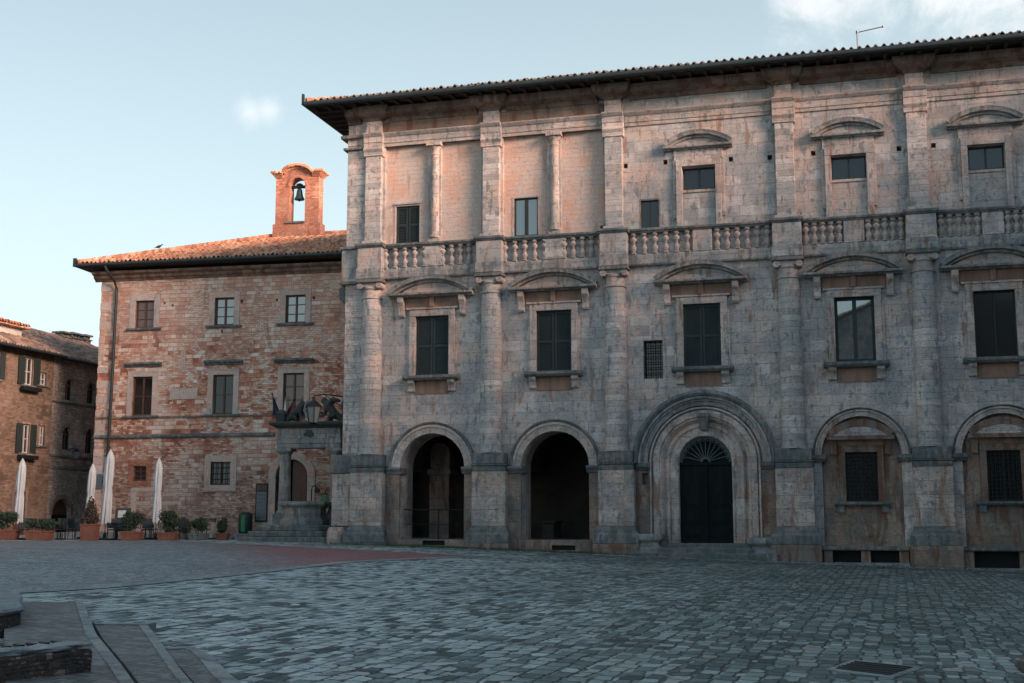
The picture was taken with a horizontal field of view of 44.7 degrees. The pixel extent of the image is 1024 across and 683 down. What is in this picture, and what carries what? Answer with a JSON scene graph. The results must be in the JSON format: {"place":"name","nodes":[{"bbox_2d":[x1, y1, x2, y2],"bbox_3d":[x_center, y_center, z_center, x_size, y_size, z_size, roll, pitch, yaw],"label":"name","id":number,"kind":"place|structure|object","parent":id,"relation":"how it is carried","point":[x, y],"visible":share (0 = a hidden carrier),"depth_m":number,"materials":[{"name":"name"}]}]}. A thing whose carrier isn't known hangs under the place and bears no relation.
{"place":"outdoors","nodes":[
{"label":"outdoors","id":0,"kind":"place"},
{"bbox_2d":[54,532,247,537],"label":"raised pavement","id":1,"kind":"structure","parent":0,"point":[56,534],"depth_m":59.19,"materials":[{"name":"stone"}]},
{"bbox_2d":[238,512,252,532],"bbox_3d":[-12.924,8.787,60.307,0.680,1.020,0.700,-2,-8,11],"label":"litter bin","id":2,"kind":"object","parent":1,"relation":"on","point":[245,521],"visible":0.89,"depth_m":60.04,"materials":[{"name":"green plastic"}]},
{"bbox_2d":[0,541,477,590],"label":"brick road","id":3,"kind":"structure","parent":0,"point":[33,565],"depth_m":34.56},
{"bbox_2d":[19,557,465,592],"bbox_3d":[-14.274,4.263,21.315,9.364,0.067,47.440,-8,-11,43],"label":"road border","id":4,"kind":"object","parent":3,"relation":"on","point":[193,578],"visible":0.99,"depth_m":26.47,"materials":[{"name":"stone"}]},
{"bbox_2d":[0,535,1023,682],"bbox_3d":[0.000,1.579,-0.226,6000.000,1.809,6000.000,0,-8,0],"label":"piazza ground","id":5,"kind":"structure","parent":0,"point":[504,617],"depth_m":18.58,"materials":[{"name":"grey stone"}]},
{"bbox_2d":[0,510,21,539],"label":"planter","id":6,"kind":"object","parent":5,"relation":"on","point":[6,517],"visible":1,"depth_m":53.80,"materials":[{"name":"ceramic"}]},
{"bbox_2d":[0,588,24,637],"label":"step block","id":7,"kind":"structure","parent":5,"relation":"on","point":[11,608],"depth_m":14.52,"materials":[{"name":"stone"}]},
{"bbox_2d":[13,458,25,539],"bbox_3d":[-21.600,6.904,54.572,0.760,3.570,0.760,1,-8,0],"label":"parasol","id":8,"kind":"object","parent":5,"relation":"on","point":[20,489],"visible":0.97,"depth_m":54.52,"materials":[{"name":"fabric"}]},
{"bbox_2d":[18,518,28,530],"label":"cafe chair","id":9,"kind":"object","parent":5,"relation":"on","point":[22,525],"visible":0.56,"depth_m":54.86,"materials":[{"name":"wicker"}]},
{"bbox_2d":[0,317,67,534],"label":"plaster house","id":10,"kind":"structure","parent":5,"relation":"on","point":[26,375],"depth_m":64.32,"materials":[{"name":"paint"}]},
{"bbox_2d":[0,349,5,381],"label":"window","id":11,"kind":"structure","parent":10,"relation":"in","point":[2,353],"depth_m":62.47,"materials":[{"name":"wood"}]},
{"bbox_2d":[13,492,21,534],"bbox_3d":[-25.278,9.025,63.426,0.080,2.700,0.900,-2,-8,15],"label":"door","id":12,"kind":"structure","parent":10,"relation":"in","point":[14,526],"depth_m":63.29,"materials":[{"name":"brown wood"}]},
{"bbox_2d":[15,422,38,459],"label":"window","id":13,"kind":"structure","parent":10,"relation":"in","point":[21,447],"depth_m":64.23,"materials":[{"name":"wood"}]},
{"bbox_2d":[17,355,41,391],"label":"window","id":14,"kind":"structure","parent":10,"relation":"in","point":[25,365],"depth_m":64.66,"materials":[{"name":"wood"}]},
{"bbox_2d":[36,423,48,447],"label":"window","id":15,"kind":"structure","parent":10,"relation":"in","point":[40,437],"depth_m":65.55,"materials":[{"name":"wood"}]},
{"bbox_2d":[37,371,50,387],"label":"window","id":16,"kind":"structure","parent":10,"relation":"in","point":[44,375],"depth_m":65.92,"materials":[{"name":"wood"}]},
{"bbox_2d":[23,518,57,539],"bbox_3d":[-20.394,8.092,53.770,1.463,0.966,0.851,1,-8,-7],"label":"planter","id":17,"kind":"object","parent":5,"relation":"on","point":[47,524],"visible":1,"depth_m":53.56,"materials":[{"name":"ceramic"}]},
{"bbox_2d":[0,640,92,682],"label":"step wall","id":18,"kind":"structure","parent":5,"relation":"on","point":[39,659],"depth_m":10.41,"materials":[{"name":"stone"}]},
{"bbox_2d":[10,323,98,531],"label":"rubble house","id":19,"kind":"structure","parent":5,"relation":"on","point":[74,398],"depth_m":68.33,"materials":[{"name":"stone"}]},
{"bbox_2d":[49,495,73,531],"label":"arched door","id":20,"kind":"structure","parent":19,"relation":"in","point":[57,510],"depth_m":67.17,"materials":[{"name":"wood"}]},
{"bbox_2d":[61,424,73,449],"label":"arched window","id":21,"kind":"structure","parent":19,"relation":"in","point":[67,427],"depth_m":67.87,"materials":[{"name":"stone"}]},
{"bbox_2d":[64,376,75,399],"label":"arched window","id":22,"kind":"structure","parent":19,"relation":"in","point":[71,380],"depth_m":68.21,"materials":[{"name":"stone"}]},
{"bbox_2d":[67,447,79,458],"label":"wall lamp","id":23,"kind":"object","parent":19,"relation":"attached to","point":[75,451],"visible":1,"depth_m":67.41,"materials":[{"name":"metal"}]},
{"bbox_2d":[84,426,94,453],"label":"arched window","id":24,"kind":"structure","parent":19,"relation":"in","point":[87,432],"depth_m":69.88,"materials":[{"name":"glass"}]},
{"bbox_2d":[86,380,96,403],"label":"arched window","id":25,"kind":"structure","parent":19,"relation":"in","point":[89,385],"depth_m":70.19,"materials":[{"name":"stone"}]},
{"bbox_2d":[53,518,63,539],"bbox_3d":[-19.941,8.204,54.408,0.516,0.921,0.528,-7,-11,40],"label":"cafe chair","id":26,"kind":"object","parent":5,"relation":"on","point":[62,520],"visible":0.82,"depth_m":54.47,"materials":[{"name":"metal"}]},
{"bbox_2d":[4,601,117,682],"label":"brick ramp","id":27,"kind":"structure","parent":5,"relation":"on","point":[48,621],"depth_m":13.74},
{"bbox_2d":[57,518,72,539],"bbox_3d":[-19.582,8.218,54.500,0.528,0.921,0.516,-5,-9,30],"label":"cafe chair","id":28,"kind":"object","parent":5,"relation":"on","point":[63,524],"visible":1,"depth_m":54.50,"materials":[{"name":"wicker"}]},
{"bbox_2d":[67,518,79,539],"bbox_3d":[-19.237,8.254,54.758,0.516,0.921,0.528,-5,-9,30],"label":"cafe chair","id":29,"kind":"object","parent":5,"relation":"on","point":[71,523],"visible":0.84,"depth_m":54.61,"materials":[{"name":"wicker"}]},
{"bbox_2d":[76,464,95,538],"bbox_3d":[-19.166,7.254,56.543,0.760,3.420,0.760,1,-8,0],"label":"parasol","id":30,"kind":"object","parent":5,"relation":"on","point":[91,484],"visible":0.53,"depth_m":56.55,"materials":[{"name":"fabric"}]},
{"bbox_2d":[79,496,100,539],"bbox_3d":[-18.178,7.604,53.643,0.863,1.916,0.924,-1,-8,4],"label":"planter","id":31,"kind":"object","parent":5,"relation":"on","point":[89,527],"visible":1,"depth_m":53.41,"materials":[{"name":"ceramic"}]},
{"bbox_2d":[75,601,133,682],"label":"kerb stone","id":32,"kind":"object","parent":5,"relation":"on","point":[118,670],"visible":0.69,"depth_m":12.29,"materials":[{"name":"grey stone"}]},
{"bbox_2d":[99,450,114,539],"bbox_3d":[-17.750,6.720,54.599,0.760,3.970,0.760,1,-8,0],"label":"parasol","id":33,"kind":"object","parent":5,"relation":"on","point":[106,512],"visible":0.98,"depth_m":54.50,"materials":[{"name":"fabric"}]},
{"bbox_2d":[107,519,118,539],"bbox_3d":[-17.474,8.215,54.412,0.516,0.921,0.528,3,-9,-20],"label":"cafe chair","id":34,"kind":"object","parent":5,"relation":"on","point":[112,525],"visible":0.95,"depth_m":54.57,"materials":[{"name":"metal"}]},
{"bbox_2d":[114,508,130,537],"bbox_3d":[-17.469,8.179,55.854,0.680,1.384,0.538,1,-8,-10],"label":"menu board","id":35,"kind":"object","parent":5,"relation":"on","point":[119,513],"visible":0.41,"depth_m":55.76,"materials":[{"name":"white plastic"}]},
{"bbox_2d":[92,622,155,629],"bbox_3d":[-4.758,3.597,15.200,0.760,0.317,0.209,1,-8,-9],"label":"kerb stone","id":36,"kind":"object","parent":5,"relation":"on","point":[152,626],"visible":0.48,"depth_m":15.16,"materials":[{"name":"grey stone"}]},
{"bbox_2d":[120,510,145,539],"bbox_3d":[-16.406,7.952,53.845,1.137,1.297,0.869,2,-8,-15],"label":"planter","id":37,"kind":"object","parent":5,"relation":"on","point":[129,519],"visible":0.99,"depth_m":53.69,"materials":[{"name":"ceramic"}]},
{"bbox_2d":[95,626,178,682],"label":"brick ramp","id":38,"kind":"structure","parent":5,"relation":"on","point":[134,653],"depth_m":12.40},
{"bbox_2d":[140,519,152,539],"bbox_3d":[-16.155,8.302,55.007,0.516,0.921,0.528,1,-8,-10],"label":"cafe chair","id":39,"kind":"object","parent":5,"relation":"on","point":[148,523],"visible":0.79,"depth_m":55.19,"materials":[{"name":"wicker"}]},
{"bbox_2d":[144,524,158,537],"bbox_3d":[-16.278,8.454,56.140,0.516,0.921,0.528,-1,-8,10],"label":"cafe chair","id":40,"kind":"object","parent":5,"relation":"on","point":[153,530],"visible":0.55,"depth_m":55.94,"materials":[{"name":"metal"}]},
{"bbox_2d":[145,458,162,539],"bbox_3d":[-15.984,7.077,56.063,0.760,3.670,0.760,0,-8,0],"label":"parasol","id":41,"kind":"object","parent":5,"relation":"on","point":[158,472],"visible":0.98,"depth_m":55.99,"materials":[{"name":"fabric"}]},
{"bbox_2d":[139,625,192,682],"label":"kerb stone","id":42,"kind":"object","parent":5,"relation":"on","point":[179,675],"visible":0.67,"depth_m":12.15,"materials":[{"name":"grey stone"}]},
{"bbox_2d":[156,509,180,539],"bbox_3d":[-14.965,7.962,54.290,0.974,1.412,0.882,-1,-8,4],"label":"planter","id":43,"kind":"object","parent":5,"relation":"on","point":[170,521],"visible":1,"depth_m":54.07,"materials":[{"name":"ceramic"}]},
{"bbox_2d":[172,519,187,539],"bbox_3d":[-14.782,8.363,55.399,0.516,0.921,0.528,-5,-9,30],"label":"cafe chair","id":44,"kind":"object","parent":5,"relation":"on","point":[183,523],"visible":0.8,"depth_m":55.50,"materials":[{"name":"metal"}]},
{"bbox_2d":[178,516,193,538],"bbox_3d":[-14.873,8.452,56.566,0.688,1.053,0.848,-1,-8,4],"label":"chair","id":45,"kind":"object","parent":5,"relation":"on","point":[183,533],"visible":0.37,"depth_m":56.39,"materials":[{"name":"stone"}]},
{"bbox_2d":[167,649,219,682],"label":"brick ramp","id":46,"kind":"structure","parent":5,"relation":"on","point":[192,667],"depth_m":11.75,"materials":[{"name":"grey stone"}]},
{"bbox_2d":[188,516,208,539],"bbox_3d":[-13.837,8.251,55.001,0.812,1.048,0.898,-1,-8,4],"label":"planter","id":47,"kind":"object","parent":5,"relation":"on","point":[200,524],"visible":1,"depth_m":54.80,"materials":[{"name":"stone"}]},
{"bbox_2d":[165,646,240,682],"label":"kerb stone","id":48,"kind":"object","parent":5,"relation":"on","point":[216,669],"visible":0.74,"depth_m":11.78,"materials":[{"name":"grey stone"}]},
{"bbox_2d":[73,162,346,532],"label":"brick palace","id":49,"kind":"structure","parent":5,"relation":"on","point":[206,350],"depth_m":62.56,"materials":[{"name":"brick"}]},
{"bbox_2d":[95,468,102,489],"bbox_3d":[-20.992,6.952,62.950,0.550,1.070,0.030,-2,-8,11],"label":"wall plate","id":50,"kind":"object","parent":49,"relation":"attached to","point":[98,486],"depth_m":62.91,"materials":[{"name":"metal"}]},
{"bbox_2d":[128,459,151,486],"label":"small window","id":51,"kind":"structure","parent":49,"relation":"in","point":[143,467],"depth_m":62.61,"materials":[{"name":"brick"}]},
{"bbox_2d":[122,362,161,418],"bbox_3d":[-18.770,2.487,63.198,2.040,2.840,0.470,-2,-8,11],"label":"window","id":52,"kind":"structure","parent":49,"relation":"in","point":[145,387],"depth_m":63.24,"materials":[{"name":"stone"}]},
{"bbox_2d":[126,294,160,330],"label":"window","id":53,"kind":"structure","parent":49,"relation":"in","point":[148,312],"depth_m":63.84,"materials":[{"name":"stone"}]},
{"bbox_2d":[204,455,236,491],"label":"window","id":54,"kind":"structure","parent":49,"relation":"in","point":[223,468],"depth_m":61.77,"materials":[{"name":"stone"}]},
{"bbox_2d":[203,360,242,416],"bbox_3d":[-14.466,2.364,62.339,2.040,2.840,0.470,-2,-8,11],"label":"window","id":55,"kind":"structure","parent":49,"relation":"in","point":[226,381],"depth_m":62.38,"materials":[{"name":"stone"}]},
{"bbox_2d":[205,291,241,327],"bbox_3d":[-14.528,-1.599,62.954,1.900,1.860,0.400,-2,-8,11],"label":"window","id":56,"kind":"structure","parent":49,"relation":"in","point":[227,311],"depth_m":62.99,"materials":[{"name":"stone"}]},
{"bbox_2d":[255,483,267,521],"bbox_3d":[-12.279,7.896,61.008,0.640,1.850,0.092,-2,-8,11],"label":"notice board","id":57,"kind":"object","parent":49,"relation":"attached to","point":[261,506],"visible":1,"depth_m":60.96,"materials":[{"name":"metal"}]},
{"bbox_2d":[271,393,294,414],"bbox_3d":[-11.086,3.245,60.978,1.250,1.450,1.070,-2,-8,11],"label":"flag cluster","id":58,"kind":"object","parent":49,"relation":"attached to","point":[289,411],"visible":0.59,"depth_m":60.81,"materials":[{"name":"fabric"}]},
{"bbox_2d":[267,452,314,524],"bbox_3d":[-10.743,7.716,61.056,2.440,4.620,0.620,-2,-8,11],"label":"doorway","id":59,"kind":"structure","parent":49,"relation":"in","point":[302,468],"depth_m":61.07,"materials":[{"name":"stone"}]},
{"bbox_2d":[273,358,313,415],"bbox_3d":[-10.810,2.259,61.609,2.040,2.840,0.470,-2,-8,11],"label":"window","id":60,"kind":"structure","parent":49,"relation":"in","point":[296,381],"depth_m":61.68,"materials":[{"name":"stone"}]},
{"bbox_2d":[276,288,312,325],"bbox_3d":[-10.803,-1.705,62.211,1.900,1.860,0.400,-2,-8,11],"label":"window","id":61,"kind":"structure","parent":49,"relation":"in","point":[298,306],"depth_m":62.24,"materials":[{"name":"stone"}]},
{"bbox_2d":[292,183,304,201],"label":"bell","id":62,"kind":"object","parent":49,"relation":"hanging from","point":[299,187],"visible":1,"depth_m":71.21,"materials":[{"name":"brown metal"}]},
{"bbox_2d":[321,489,327,500],"bbox_3d":[-9.046,7.599,60.228,0.340,0.917,0.391,-2,-8,11],"label":"green sign","id":63,"kind":"object","parent":49,"relation":"attached to","point":[324,496],"visible":0.68,"depth_m":60.05,"materials":[{"name":"plastic"}]},
{"bbox_2d":[215,517,230,539],"bbox_3d":[-13.005,8.398,56.002,0.565,1.038,0.912,-1,-8,4],"label":"planter","id":64,"kind":"object","parent":5,"relation":"on","point":[222,525],"visible":1,"depth_m":55.72,"materials":[{"name":"ceramic"}]},
{"bbox_2d":[237,397,342,542],"bbox_3d":[-9.359,6.015,55.567,4.700,7.233,4.100,-2,-8,11],"label":"stone well","id":65,"kind":"object","parent":5,"relation":"on","point":[302,521],"visible":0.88,"depth_m":56.20,"materials":[{"name":"stone"}]},
{"bbox_2d":[114,540,482,556],"bbox_3d":[-19.873,8.084,49.053,39.685,0.351,10.284,-1,-8,7],"label":"road border","id":66,"kind":"object","parent":5,"relation":"on","point":[294,546],"visible":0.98,"depth_m":47.01,"materials":[{"name":"grey stone"}]},
{"bbox_2d":[297,543,1023,572],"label":"pebble edging","id":67,"kind":"object","parent":5,"relation":"on","point":[690,558],"visible":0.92,"depth_m":45.90,"materials":[{"name":"grey stone"}]},
{"bbox_2d":[323,542,1020,570],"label":"stone steps","id":68,"kind":"structure","parent":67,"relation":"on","point":[499,549],"depth_m":48.63,"materials":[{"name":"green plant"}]},
{"bbox_2d":[301,30,1023,570],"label":"stone palace","id":69,"kind":"structure","parent":5,"relation":"on","point":[769,308],"depth_m":48.84,"materials":[{"name":"stone"}]},
{"bbox_2d":[305,394,342,424],"bbox_3d":[-7.929,2.855,52.742,1.828,1.308,0.680,-2,-8,15],"label":"corner lantern","id":70,"kind":"object","parent":69,"relation":"attached to","point":[313,406],"visible":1,"depth_m":52.68,"materials":[{"name":"metal"}]},
{"bbox_2d":[394,201,420,243],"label":"balcony window","id":71,"kind":"structure","parent":69,"relation":"in","point":[408,218],"depth_m":53.05,"materials":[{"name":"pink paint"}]},
{"bbox_2d":[387,274,474,393],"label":"window","id":72,"kind":"structure","parent":69,"relation":"in","point":[438,296],"depth_m":51.75,"materials":[{"name":"stone"}]},
{"bbox_2d":[512,195,539,235],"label":"balcony window","id":73,"kind":"structure","parent":69,"relation":"in","point":[525,210],"depth_m":51.69,"materials":[{"name":"glass"}]},
{"bbox_2d":[507,267,597,390],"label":"window","id":74,"kind":"structure","parent":69,"relation":"in","point":[554,339],"depth_m":50.38,"materials":[{"name":"stone"}]},
{"bbox_2d":[639,198,660,227],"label":"balcony window","id":75,"kind":"structure","parent":69,"relation":"in","point":[650,212],"depth_m":50.15,"materials":[{"name":"glass"}]},
{"bbox_2d":[640,338,666,381],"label":"barred window","id":76,"kind":"structure","parent":69,"relation":"in","point":[655,352],"depth_m":49.35,"materials":[{"name":"stone"}]},
{"bbox_2d":[663,129,732,225],"bbox_3d":[7.443,-6.514,49.617,2.740,3.872,0.582,-2,-8,15],"label":"attic window","id":77,"kind":"structure","parent":69,"relation":"in","point":[695,147],"depth_m":49.69,"materials":[{"name":"stone"}]},
{"bbox_2d":[653,259,747,386],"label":"window","id":78,"kind":"structure","parent":69,"relation":"in","point":[704,336],"depth_m":48.81,"materials":[{"name":"stone"}]},
{"bbox_2d":[811,117,883,216],"bbox_3d":[13.055,-6.711,48.235,2.740,3.872,0.870,-2,-8,15],"label":"attic window","id":79,"kind":"structure","parent":69,"relation":"in","point":[842,136],"depth_m":48.17,"materials":[{"name":"stone"}]},
{"bbox_2d":[803,251,902,381],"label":"window","id":80,"kind":"structure","parent":69,"relation":"in","point":[861,274],"depth_m":47.33,"materials":[{"name":"stone"}]},
{"bbox_2d":[827,419,894,511],"bbox_3d":[13.088,4.663,46.584,2.440,3.444,0.602,-2,-8,15],"label":"niche window","id":81,"kind":"structure","parent":69,"relation":"in","point":[861,461],"depth_m":46.63,"materials":[{"name":"stone"}]},
{"bbox_2d":[856,25,883,46],"bbox_3d":[14.638,-12.121,50.806,1.110,1.510,0.095,-2,-8,15],"label":"roof antenna","id":82,"kind":"object","parent":69,"relation":"on","point":[882,26],"visible":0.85,"depth_m":50.92,"materials":[{"name":"metal"}]},
{"bbox_2d":[940,243,1023,377],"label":"window","id":83,"kind":"structure","parent":69,"relation":"in","point":[991,328],"depth_m":46.04,"materials":[{"name":"stone"}]},
{"bbox_2d":[946,105,1023,207],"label":"attic window","id":84,"kind":"structure","parent":69,"relation":"in","point":[986,124],"depth_m":46.86,"materials":[{"name":"stone"}]},
{"bbox_2d":[968,417,1023,511],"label":"niche window","id":85,"kind":"structure","parent":69,"relation":"in","point":[1001,459],"depth_m":45.35,"materials":[{"name":"stone"}]},
{"bbox_2d":[825,660,923,678],"bbox_3d":[3.915,3.603,13.523,0.825,0.160,1.293,-5,-10,32],"label":"drain cover","id":86,"kind":"object","parent":5,"relation":"on","point":[879,669],"visible":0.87,"depth_m":13.39,"materials":[{"name":"metal"}]},
{"bbox_2d":[1015,657,1023,672],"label":"worn step","id":87,"kind":"object","parent":5,"relation":"on","point":[1019,664],"visible":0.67,"depth_m":14.01,"materials":[{"name":"stone"}]},
{"bbox_2d":[0,0,1023,346],"label":"sky","id":88,"kind":"structure","parent":0,"point":[127,126],"materials":[{"name":"blue"}]},
{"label":"raised pavement","id":89,"kind":"structure","parent":0,"visible":0},
{"bbox_2d":[202,517,224,537],"bbox_3d":[-13.706,8.511,56.969,1.040,0.960,1.040,0,-8,0],"label":"pedestal table","id":90,"kind":"object","parent":89,"relation":"on","point":[212,532],"visible":0.84,"depth_m":56.83,"materials":[{"name":"stone"}]}
]}

